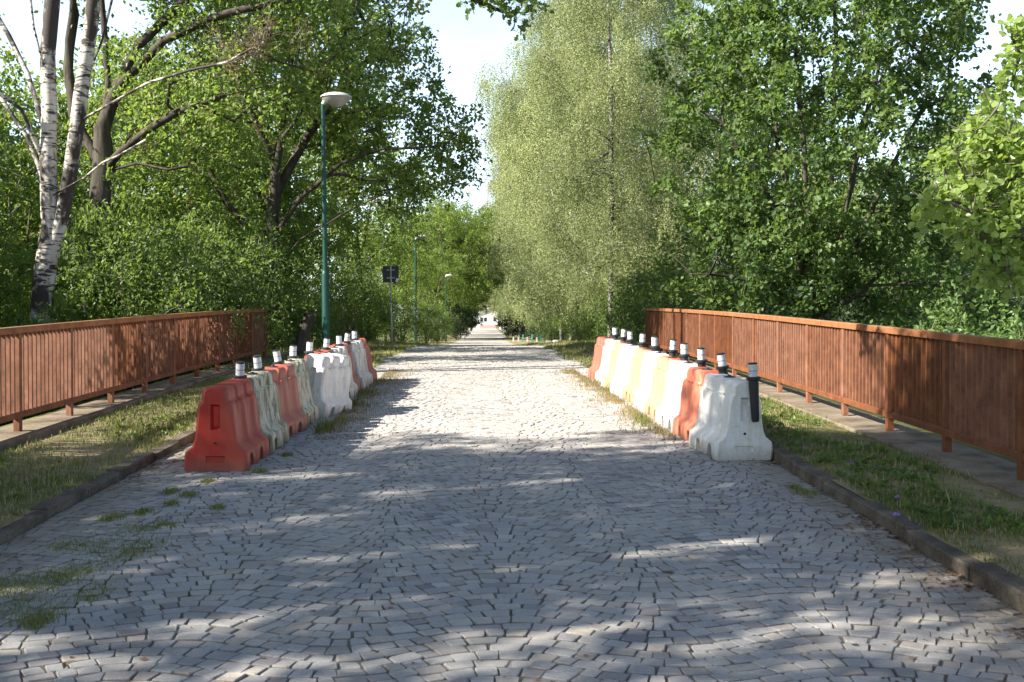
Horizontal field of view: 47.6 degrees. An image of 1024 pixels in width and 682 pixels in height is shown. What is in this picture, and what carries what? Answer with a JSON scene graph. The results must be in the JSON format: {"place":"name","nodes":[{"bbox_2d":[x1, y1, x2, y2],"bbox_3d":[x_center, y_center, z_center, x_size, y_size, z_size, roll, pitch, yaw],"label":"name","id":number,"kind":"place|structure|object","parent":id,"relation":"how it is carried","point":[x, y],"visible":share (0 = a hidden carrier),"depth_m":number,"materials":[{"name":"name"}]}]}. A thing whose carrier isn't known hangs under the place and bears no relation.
{"place":"outdoors","nodes":[
{"label":"outdoors","id":0,"kind":"place"},
{"bbox_2d":[0,370,248,527],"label":"verge","id":1,"kind":"structure","parent":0,"point":[92,453],"depth_m":10.84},
{"bbox_2d":[320,92,351,346],"bbox_3d":[-3.683,-2.215,24.479,0.691,6.025,0.664,-1,1,-1],"label":"street lamp","id":2,"kind":"object","parent":1,"relation":"on","point":[336,99],"visible":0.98,"depth_m":24.42,"materials":[{"name":"green metal"}]},
{"bbox_2d":[0,342,1023,576],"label":"grass","id":3,"kind":"structure","parent":1,"relation":"on","point":[966,531],"depth_m":9.88,"materials":[{"name":"green plant"}]},
{"bbox_2d":[314,328,469,348],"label":"verge","id":4,"kind":"structure","parent":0,"point":[435,341],"depth_m":98.20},
{"bbox_2d":[397,238,469,336],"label":"broadleaf tree","id":5,"kind":"object","parent":4,"relation":"on","point":[453,283],"visible":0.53,"depth_m":106.55,"materials":[{"name":"green plant"}]},
{"bbox_2d":[399,200,479,332],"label":"broadleaf tree","id":6,"kind":"object","parent":4,"relation":"on","point":[456,244],"visible":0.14,"depth_m":116.88,"materials":[{"name":"green plant"}]},
{"bbox_2d":[379,196,500,335],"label":"broadleaf tree","id":7,"kind":"object","parent":4,"relation":"on","point":[457,231],"visible":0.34,"depth_m":112.88,"materials":[{"name":"green plant"}]},
{"bbox_2d":[404,179,485,334],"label":"broadleaf tree","id":8,"kind":"object","parent":4,"relation":"on","point":[460,205],"visible":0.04,"depth_m":149.61,"materials":[{"name":"green plant"}]},
{"bbox_2d":[437,297,482,339],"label":"leafy shrub","id":9,"kind":"object","parent":4,"relation":"on","point":[465,319],"visible":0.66,"depth_m":110.96,"materials":[{"name":"green plant"}]},
{"bbox_2d":[371,337,462,363],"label":"verge","id":10,"kind":"structure","parent":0,"point":[451,341],"depth_m":91.58,"materials":[{"name":"green plant"}]},
{"bbox_2d":[371,341,593,366],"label":"verge grass","id":11,"kind":"structure","parent":10,"relation":"on","point":[567,352],"depth_m":31.07,"materials":[{"name":"green plant"}]},
{"bbox_2d":[229,338,680,373],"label":"verge grass","id":12,"kind":"structure","parent":0,"point":[388,343],"depth_m":32.76,"materials":[{"name":"green plant"}]},
{"bbox_2d":[450,328,513,344],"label":"road","id":13,"kind":"structure","parent":0,"point":[486,336],"depth_m":120.94,"materials":[{"name":"grey stone"}]},
{"bbox_2d":[0,322,1021,463],"bbox_3d":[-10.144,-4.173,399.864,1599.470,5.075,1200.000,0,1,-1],"label":"ground","id":14,"kind":"structure","parent":0,"point":[925,431],"depth_m":14.92,"materials":[{"name":"grey concrete"}]},
{"bbox_2d":[0,54,34,317],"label":"broadleaf tree","id":15,"kind":"object","parent":14,"relation":"on","point":[9,141],"visible":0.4,"depth_m":29.06,"materials":[{"name":"green plant"}]},
{"bbox_2d":[0,206,62,327],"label":"broadleaf tree","id":16,"kind":"object","parent":14,"relation":"on","point":[18,263],"visible":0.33,"depth_m":22.89,"materials":[{"name":"green plant"}]},
{"bbox_2d":[0,38,89,295],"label":"broadleaf tree","id":17,"kind":"object","parent":14,"relation":"on","point":[9,81],"visible":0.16,"depth_m":35.90,"materials":[{"name":"green plant"}]},
{"bbox_2d":[0,101,139,317],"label":"broadleaf tree","id":18,"kind":"object","parent":14,"relation":"on","point":[22,162],"visible":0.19,"depth_m":29.77,"materials":[{"name":"green plant"}]},
{"bbox_2d":[7,287,133,416],"bbox_3d":[-7.666,0.605,20.016,2.220,3.112,2.410,0,1,2],"label":"leafy shrub","id":19,"kind":"object","parent":14,"relation":"on","point":[33,321],"visible":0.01,"depth_m":19.68,"materials":[{"name":"green plant"}]},
{"bbox_2d":[51,268,150,402],"bbox_3d":[-7.700,0.354,21.410,2.220,3.518,2.410,0,1,2],"label":"leafy shrub","id":20,"kind":"object","parent":14,"relation":"on","point":[75,314],"visible":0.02,"depth_m":21.05,"materials":[{"name":"green plant"}]},
{"bbox_2d":[68,227,163,318],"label":"leafy shrub","id":21,"kind":"object","parent":14,"relation":"on","point":[105,302],"visible":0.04,"depth_m":22.40,"materials":[{"name":"green plant"}]},
{"bbox_2d":[27,163,214,389],"bbox_3d":[-7.636,-0.791,23.395,3.774,5.638,4.096,-1,1,-41],"label":"leafy shrub","id":22,"kind":"object","parent":14,"relation":"on","point":[80,230],"visible":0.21,"depth_m":22.23,"materials":[{"name":"green plant"}]},
{"bbox_2d":[0,35,245,290],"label":"broadleaf tree","id":23,"kind":"object","parent":14,"relation":"on","point":[63,98],"visible":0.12,"depth_m":35.60,"materials":[{"name":"green plant"}]},
{"bbox_2d":[12,208,264,388],"bbox_3d":[-6.846,-0.479,21.340,3.836,3.914,3.896,1,1,26],"label":"leafy shrub","id":24,"kind":"object","parent":14,"relation":"on","point":[175,303],"visible":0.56,"depth_m":21.08,"materials":[{"name":"green plant"}]},
{"bbox_2d":[19,116,269,381],"bbox_3d":[-10.759,-1.693,33.668,7.436,10.144,7.030,1,1,44],"label":"broadleaf tree","id":25,"kind":"object","parent":14,"relation":"on","point":[231,197],"visible":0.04,"depth_m":33.12,"materials":[{"name":"green plant"}]},
{"bbox_2d":[0,352,289,451],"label":"bridge coping","id":26,"kind":"object","parent":14,"relation":"on","point":[35,428],"visible":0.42,"depth_m":14.38,"materials":[{"name":"concrete"}]},
{"bbox_2d":[0,309,266,431],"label":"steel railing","id":27,"kind":"object","parent":26,"relation":"on","point":[44,367],"visible":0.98,"depth_m":14.76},
{"bbox_2d":[0,0,323,324],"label":"birch tree","id":28,"kind":"object","parent":14,"relation":"on","point":[55,209],"visible":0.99,"depth_m":20.11,"materials":[{"name":"white plant"}]},
{"bbox_2d":[73,186,250,380],"bbox_3d":[-8.280,-0.734,27.603,4.096,5.864,3.774,0,1,-3],"label":"leafy shrub","id":29,"kind":"object","parent":14,"relation":"on","point":[156,210],"visible":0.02,"depth_m":27.18,"materials":[{"name":"green plant"}]},
{"bbox_2d":[20,29,309,256],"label":"broadleaf tree","id":30,"kind":"object","parent":14,"relation":"on","point":[99,84],"visible":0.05,"depth_m":40.54,"materials":[{"name":"green plant"}]},
{"bbox_2d":[95,210,282,379],"bbox_3d":[-7.119,-0.633,24.273,4.143,4.227,4.207,0,1,-22],"label":"leafy shrub","id":31,"kind":"object","parent":14,"relation":"on","point":[217,274],"visible":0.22,"depth_m":23.83,"materials":[{"name":"green plant"}]},
{"bbox_2d":[0,343,401,544],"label":"kerb","id":32,"kind":"structure","parent":14,"relation":"on","point":[58,503],"depth_m":9.06,"materials":[{"name":"stone"}]},
{"bbox_2d":[88,77,318,295],"bbox_3d":[-10.457,-3.245,39.843,8.021,11.502,8.407,0,1,-19],"label":"broadleaf tree","id":33,"kind":"object","parent":14,"relation":"on","point":[298,168],"visible":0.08,"depth_m":39.58,"materials":[{"name":"green plant"}]},
{"bbox_2d":[34,0,440,269],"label":"oak tree","id":34,"kind":"object","parent":14,"relation":"on","point":[99,147],"visible":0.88,"depth_m":24.75,"materials":[{"name":"green plant"}]},
{"bbox_2d":[139,189,336,366],"bbox_3d":[-6.473,-1.164,25.826,4.297,4.384,4.363,1,1,37],"label":"leafy shrub","id":35,"kind":"object","parent":14,"relation":"on","point":[273,254],"visible":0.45,"depth_m":25.61,"materials":[{"name":"green plant"}]},
{"bbox_2d":[228,261,312,360],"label":"leafy shrub","id":36,"kind":"object","parent":14,"relation":"on","point":[289,333],"visible":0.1,"depth_m":30.55,"materials":[{"name":"green plant"}]},
{"bbox_2d":[205,170,355,347],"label":"broadleaf tree","id":37,"kind":"object","parent":14,"relation":"on","point":[300,217],"visible":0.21,"depth_m":41.27,"materials":[{"name":"green plant"}]},
{"bbox_2d":[90,0,494,351],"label":"oak tree","id":38,"kind":"object","parent":14,"relation":"on","point":[347,143],"visible":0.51,"depth_m":31.01,"materials":[{"name":"green plant"}]},
{"bbox_2d":[237,257,347,348],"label":"leafy shrub","id":39,"kind":"object","parent":14,"relation":"on","point":[319,309],"visible":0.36,"depth_m":32.20,"materials":[{"name":"green plant"}]},
{"bbox_2d":[180,51,415,346],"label":"broadleaf tree","id":40,"kind":"object","parent":14,"relation":"on","point":[349,228],"visible":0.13,"depth_m":46.19,"materials":[{"name":"green plant"}]},
{"bbox_2d":[294,311,315,356],"bbox_3d":[-4.745,-0.063,26.394,0.594,1.246,0.400,0,1,-1],"label":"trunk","id":41,"kind":"object","parent":14,"relation":"on","point":[305,327],"visible":0.74,"depth_m":26.28,"materials":[{"name":"grey wood"}]},
{"bbox_2d":[284,249,399,342],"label":"leafy shrub","id":42,"kind":"object","parent":14,"relation":"on","point":[343,281],"visible":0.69,"depth_m":37.75,"materials":[{"name":"green plant"}]},
{"bbox_2d":[287,124,444,337],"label":"broadleaf tree","id":43,"kind":"object","parent":14,"relation":"on","point":[389,244],"visible":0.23,"depth_m":54.90,"materials":[{"name":"green plant"}]},
{"bbox_2d":[330,282,407,340],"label":"leafy shrub","id":44,"kind":"object","parent":14,"relation":"on","point":[371,328],"visible":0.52,"depth_m":45.65,"materials":[{"name":"green plant"}]},
{"bbox_2d":[331,198,445,340],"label":"broadleaf tree","id":45,"kind":"object","parent":14,"relation":"on","point":[422,277],"visible":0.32,"depth_m":69.72,"materials":[{"name":"green plant"}]},
{"bbox_2d":[383,265,398,341],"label":"traffic sign","id":46,"kind":"object","parent":14,"relation":"on","point":[390,274],"visible":0.86,"depth_m":43.87,"materials":[{"name":"metal"}]},
{"bbox_2d":[364,288,427,342],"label":"leafy shrub","id":47,"kind":"object","parent":14,"relation":"on","point":[408,309],"visible":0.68,"depth_m":55.42,"materials":[{"name":"green plant"}]},
{"bbox_2d":[401,297,454,343],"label":"leafy shrub","id":48,"kind":"object","parent":14,"relation":"on","point":[431,327],"visible":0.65,"depth_m":73.57,"materials":[{"name":"green plant"}]},
{"bbox_2d":[456,0,553,40],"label":"oak tree","id":49,"kind":"object","parent":14,"relation":"on","point":[504,8],"visible":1,"depth_m":10.90,"materials":[{"name":"green plant"}]},
{"bbox_2d":[495,302,528,338],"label":"leafy shrub","id":50,"kind":"object","parent":14,"relation":"on","point":[506,325],"visible":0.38,"depth_m":115.62,"materials":[{"name":"green plant"}]},
{"bbox_2d":[490,88,563,341],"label":"birch tree","id":51,"kind":"object","parent":14,"relation":"on","point":[503,304],"visible":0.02,"depth_m":95.08,"materials":[{"name":"green plant"}]},
{"bbox_2d":[488,75,589,337],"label":"birch tree","id":52,"kind":"object","parent":14,"relation":"on","point":[509,281],"depth_m":81.27,"materials":[{"name":"green plant"}]},
{"bbox_2d":[536,313,568,340],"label":"leafy shrub","id":53,"kind":"object","parent":14,"relation":"on","point":[553,334],"visible":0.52,"depth_m":73.85,"materials":[{"name":"green plant"}]},
{"bbox_2d":[469,0,666,339],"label":"birch tree","id":54,"kind":"object","parent":14,"relation":"on","point":[505,226],"visible":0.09,"depth_m":65.32,"materials":[{"name":"green plant"}]},
{"bbox_2d":[546,299,591,340],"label":"leafy shrub","id":55,"kind":"object","parent":14,"relation":"on","point":[556,322],"visible":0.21,"depth_m":65.77,"materials":[{"name":"green plant"}]},
{"bbox_2d":[563,299,606,340],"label":"leafy shrub","id":56,"kind":"object","parent":14,"relation":"on","point":[586,328],"visible":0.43,"depth_m":51.90,"materials":[{"name":"green plant"}]},
{"bbox_2d":[577,271,657,339],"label":"leafy shrub","id":57,"kind":"object","parent":14,"relation":"on","point":[593,323],"visible":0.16,"depth_m":45.85,"materials":[{"name":"green plant"}]},
{"bbox_2d":[592,276,678,341],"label":"leafy shrub","id":58,"kind":"object","parent":14,"relation":"on","point":[613,311],"visible":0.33,"depth_m":39.95,"materials":[{"name":"green plant"}]},
{"bbox_2d":[527,0,765,326],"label":"birch tree","id":59,"kind":"object","parent":14,"relation":"on","point":[619,31],"visible":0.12,"depth_m":50.92,"materials":[{"name":"green plant"}]},
{"bbox_2d":[592,240,706,352],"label":"leafy shrub","id":60,"kind":"object","parent":14,"relation":"on","point":[639,287],"visible":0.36,"depth_m":35.86,"materials":[{"name":"green plant"}]},
{"bbox_2d":[620,241,810,362],"bbox_3d":[5.747,-0.593,31.126,4.675,4.697,4.604,-1,1,-40],"label":"leafy shrub","id":61,"kind":"object","parent":14,"relation":"on","point":[732,293],"visible":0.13,"depth_m":30.94,"materials":[{"name":"green plant"}]},
{"bbox_2d":[664,85,859,309],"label":"broadleaf tree","id":62,"kind":"object","parent":14,"relation":"on","point":[751,136],"visible":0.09,"depth_m":45.75,"materials":[{"name":"green plant"}]},
{"bbox_2d":[695,70,878,305],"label":"broadleaf tree","id":63,"kind":"object","parent":14,"relation":"on","point":[840,189],"visible":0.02,"depth_m":56.64,"materials":[{"name":"green plant"}]},
{"bbox_2d":[552,342,1023,614],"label":"kerb","id":64,"kind":"structure","parent":14,"relation":"on","point":[1001,584],"depth_m":7.27,"materials":[{"name":"stone"}]},
{"bbox_2d":[618,0,1016,328],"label":"maple tree","id":65,"kind":"object","parent":14,"relation":"on","point":[804,235],"visible":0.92,"depth_m":25.83,"materials":[{"name":"green plant"}]},
{"bbox_2d":[766,279,897,326],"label":"leafy shrub","id":66,"kind":"object","parent":14,"relation":"on","point":[854,314],"visible":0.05,"depth_m":34.24,"materials":[{"name":"green plant"}]},
{"bbox_2d":[658,350,1023,499],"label":"bridge coping","id":67,"kind":"object","parent":14,"relation":"on","point":[996,472],"visible":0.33,"depth_m":11.38,"materials":[{"name":"concrete"}]},
{"bbox_2d":[645,308,1023,480],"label":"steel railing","id":68,"kind":"object","parent":67,"relation":"on","point":[964,388],"visible":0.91,"depth_m":12.12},
{"bbox_2d":[794,118,991,333],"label":"broadleaf tree","id":69,"kind":"object","parent":14,"relation":"on","point":[839,203],"visible":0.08,"depth_m":40.03,"materials":[{"name":"green plant"}]},
{"bbox_2d":[858,280,1013,335],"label":"leafy shrub","id":70,"kind":"object","parent":14,"relation":"on","point":[891,321],"visible":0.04,"depth_m":25.58,"materials":[{"name":"green plant"}]},
{"bbox_2d":[858,221,1023,339],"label":"broadleaf tree","id":71,"kind":"object","parent":14,"relation":"on","point":[920,260],"visible":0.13,"depth_m":32.80,"materials":[{"name":"green plant"}]},
{"bbox_2d":[902,13,1023,315],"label":"aspen tree","id":72,"kind":"object","parent":14,"relation":"on","point":[999,256],"visible":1,"depth_m":8.38,"materials":[{"name":"green plant"}]},
{"bbox_2d":[915,265,1023,369],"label":"leafy shrub","id":73,"kind":"object","parent":14,"relation":"on","point":[1016,333],"visible":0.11,"depth_m":22.74,"materials":[{"name":"green plant"}]},
{"bbox_2d":[0,345,1023,681],"bbox_3d":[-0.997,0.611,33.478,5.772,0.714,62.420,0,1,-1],"label":"road","id":74,"kind":"structure","parent":0,"point":[680,539],"depth_m":6.76,"materials":[{"name":"stone"}]},
{"bbox_2d":[184,379,268,471],"bbox_3d":[-2.597,0.750,10.633,0.564,0.739,0.991,0,3,0],"label":"traffic barrier","id":75,"kind":"object","parent":74,"relation":"on","point":[230,436],"visible":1,"depth_m":10.16,"materials":[{"name":"red plastic"}]},
{"bbox_2d":[245,371,288,453],"bbox_3d":[-2.598,0.690,11.652,0.563,0.763,0.991,-1,3,-1],"label":"traffic barrier","id":76,"kind":"object","parent":74,"relation":"on","point":[274,428],"visible":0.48,"depth_m":11.60,"materials":[{"name":"white plastic"}]},
{"bbox_2d":[251,364,307,435],"bbox_3d":[-2.612,0.642,12.669,0.564,0.763,0.991,1,3,4],"label":"traffic barrier","id":77,"kind":"object","parent":74,"relation":"on","point":[285,381],"visible":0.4,"depth_m":12.67,"materials":[{"name":"red plastic"}]},
{"bbox_2d":[283,359,319,426],"bbox_3d":[-2.615,0.594,13.691,0.570,0.763,0.991,1,3,-2],"label":"traffic barrier","id":78,"kind":"object","parent":74,"relation":"on","point":[310,408],"visible":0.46,"depth_m":13.66,"materials":[{"name":"white plastic"}]},
{"bbox_2d":[306,353,351,417],"bbox_3d":[-2.389,0.526,14.767,0.563,0.763,0.991,12,2,11],"label":"traffic barrier","id":79,"kind":"object","parent":74,"relation":"on","point":[329,375],"visible":0.77,"depth_m":14.53,"materials":[{"name":"white plastic"}]},
{"bbox_2d":[322,346,357,398],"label":"traffic barrier","id":80,"kind":"object","parent":74,"relation":"on","point":[353,387],"visible":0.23,"depth_m":16.96,"materials":[{"name":"white plastic"}]},
{"bbox_2d":[349,340,372,389],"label":"traffic barrier","id":81,"kind":"object","parent":74,"relation":"on","point":[363,375],"visible":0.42,"depth_m":18.68,"materials":[{"name":"white plastic"}]},
{"bbox_2d":[0,451,824,640],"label":"road weeds","id":82,"kind":"object","parent":74,"relation":"on","point":[40,619],"visible":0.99,"depth_m":6.70,"materials":[{"name":"green plant"}]},
{"bbox_2d":[311,368,675,439],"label":"dry grass","id":83,"kind":"structure","parent":74,"relation":"on","point":[607,395],"depth_m":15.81,"materials":[{"name":"plant"}]},
{"bbox_2d":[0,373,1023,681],"bbox_3d":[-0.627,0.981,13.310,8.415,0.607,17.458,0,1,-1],"label":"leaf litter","id":84,"kind":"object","parent":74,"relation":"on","point":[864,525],"visible":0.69,"depth_m":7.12,"materials":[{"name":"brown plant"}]},
{"bbox_2d":[588,336,612,379],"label":"traffic barrier","id":85,"kind":"object","parent":74,"relation":"on","point":[594,368],"visible":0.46,"depth_m":20.40,"materials":[{"name":"red plastic"}]},
{"bbox_2d":[595,339,619,385],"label":"traffic barrier","id":86,"kind":"object","parent":74,"relation":"on","point":[602,372],"visible":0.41,"depth_m":19.39,"materials":[{"name":"white plastic"}]},
{"bbox_2d":[603,341,634,387],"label":"traffic barrier","id":87,"kind":"object","parent":74,"relation":"on","point":[610,375],"visible":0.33,"depth_m":18.51,"materials":[{"name":"yellow plastic"}]},
{"bbox_2d":[610,344,638,396],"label":"traffic barrier","id":88,"kind":"object","parent":74,"relation":"on","point":[625,355],"visible":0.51,"depth_m":17.33,"materials":[{"name":"white plastic"}]},
{"bbox_2d":[622,348,650,404],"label":"traffic barrier","id":89,"kind":"object","parent":74,"relation":"on","point":[631,387],"visible":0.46,"depth_m":16.32,"materials":[{"name":"yellow plastic"}]},
{"bbox_2d":[634,351,668,411],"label":"traffic barrier","id":90,"kind":"object","parent":74,"relation":"on","point":[642,394],"visible":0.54,"depth_m":15.32,"materials":[{"name":"white plastic"}]},
{"bbox_2d":[644,356,679,418],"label":"traffic barrier","id":91,"kind":"object","parent":74,"relation":"on","point":[653,401],"visible":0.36,"depth_m":14.34,"materials":[{"name":"yellow plastic"}]},
{"bbox_2d":[655,361,696,431],"bbox_3d":[2.023,0.614,13.335,0.569,0.762,0.991,0,3,-5],"label":"traffic barrier","id":92,"kind":"object","parent":74,"relation":"on","point":[667,411],"visible":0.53,"depth_m":13.31,"materials":[{"name":"white plastic"}]},
{"bbox_2d":[672,367,728,440],"bbox_3d":[2.073,0.662,12.317,0.563,0.763,0.991,-1,3,-5],"label":"traffic barrier","id":93,"kind":"object","parent":74,"relation":"on","point":[684,421],"visible":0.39,"depth_m":12.32,"materials":[{"name":"orange plastic"}]},
{"bbox_2d":[689,374,772,460],"bbox_3d":[2.115,0.710,11.297,0.564,0.763,0.991,0,3,-6],"label":"traffic barrier","id":94,"kind":"object","parent":74,"relation":"on","point":[725,427],"visible":0.94,"depth_m":10.85,"materials":[{"name":"white plastic"}]},
{"bbox_2d":[746,362,760,421],"bbox_3d":[2.247,0.475,10.770,0.136,0.552,0.136,-3,1,4],"label":"reflector post","id":95,"kind":"object","parent":94,"relation":"attached to","point":[753,378],"visible":1,"depth_m":10.73,"materials":[{"name":"black plastic"}]},
{"bbox_2d":[0,0,1023,321],"label":"sky","id":96,"kind":"structure","parent":0,"point":[463,44],"materials":[{"name":"white"}]},
{"bbox_2d":[496,328,662,351],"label":"verge","id":97,"kind":"structure","parent":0,"point":[520,339],"depth_m":110.30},
{"bbox_2d":[462,198,524,337],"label":"broadleaf tree","id":98,"kind":"object","parent":97,"relation":"on","point":[496,282],"visible":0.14,"depth_m":117.32,"materials":[{"name":"green plant"}]},
{"bbox_2d":[477,139,515,328],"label":"birch tree","id":99,"kind":"object","parent":97,"relation":"on","point":[485,207],"visible":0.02,"depth_m":129.22,"materials":[{"name":"green plant"}]},
{"bbox_2d":[475,72,636,340],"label":"birch tree","id":100,"kind":"object","parent":97,"relation":"on","point":[494,174],"visible":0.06,"depth_m":68.42,"materials":[{"name":"green plant"}]},
{"bbox_2d":[472,0,676,340],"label":"birch tree","id":101,"kind":"object","parent":97,"relation":"on","point":[527,152],"visible":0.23,"depth_m":56.83,"materials":[{"name":"green plant"}]},
{"bbox_2d":[504,0,736,337],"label":"birch tree","id":102,"kind":"object","parent":97,"relation":"on","point":[647,11],"visible":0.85,"depth_m":42.73,"materials":[{"name":"green plant"}]},
{"bbox_2d":[759,395,1023,578],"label":"verge","id":103,"kind":"structure","parent":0,"point":[1018,551],"depth_m":8.50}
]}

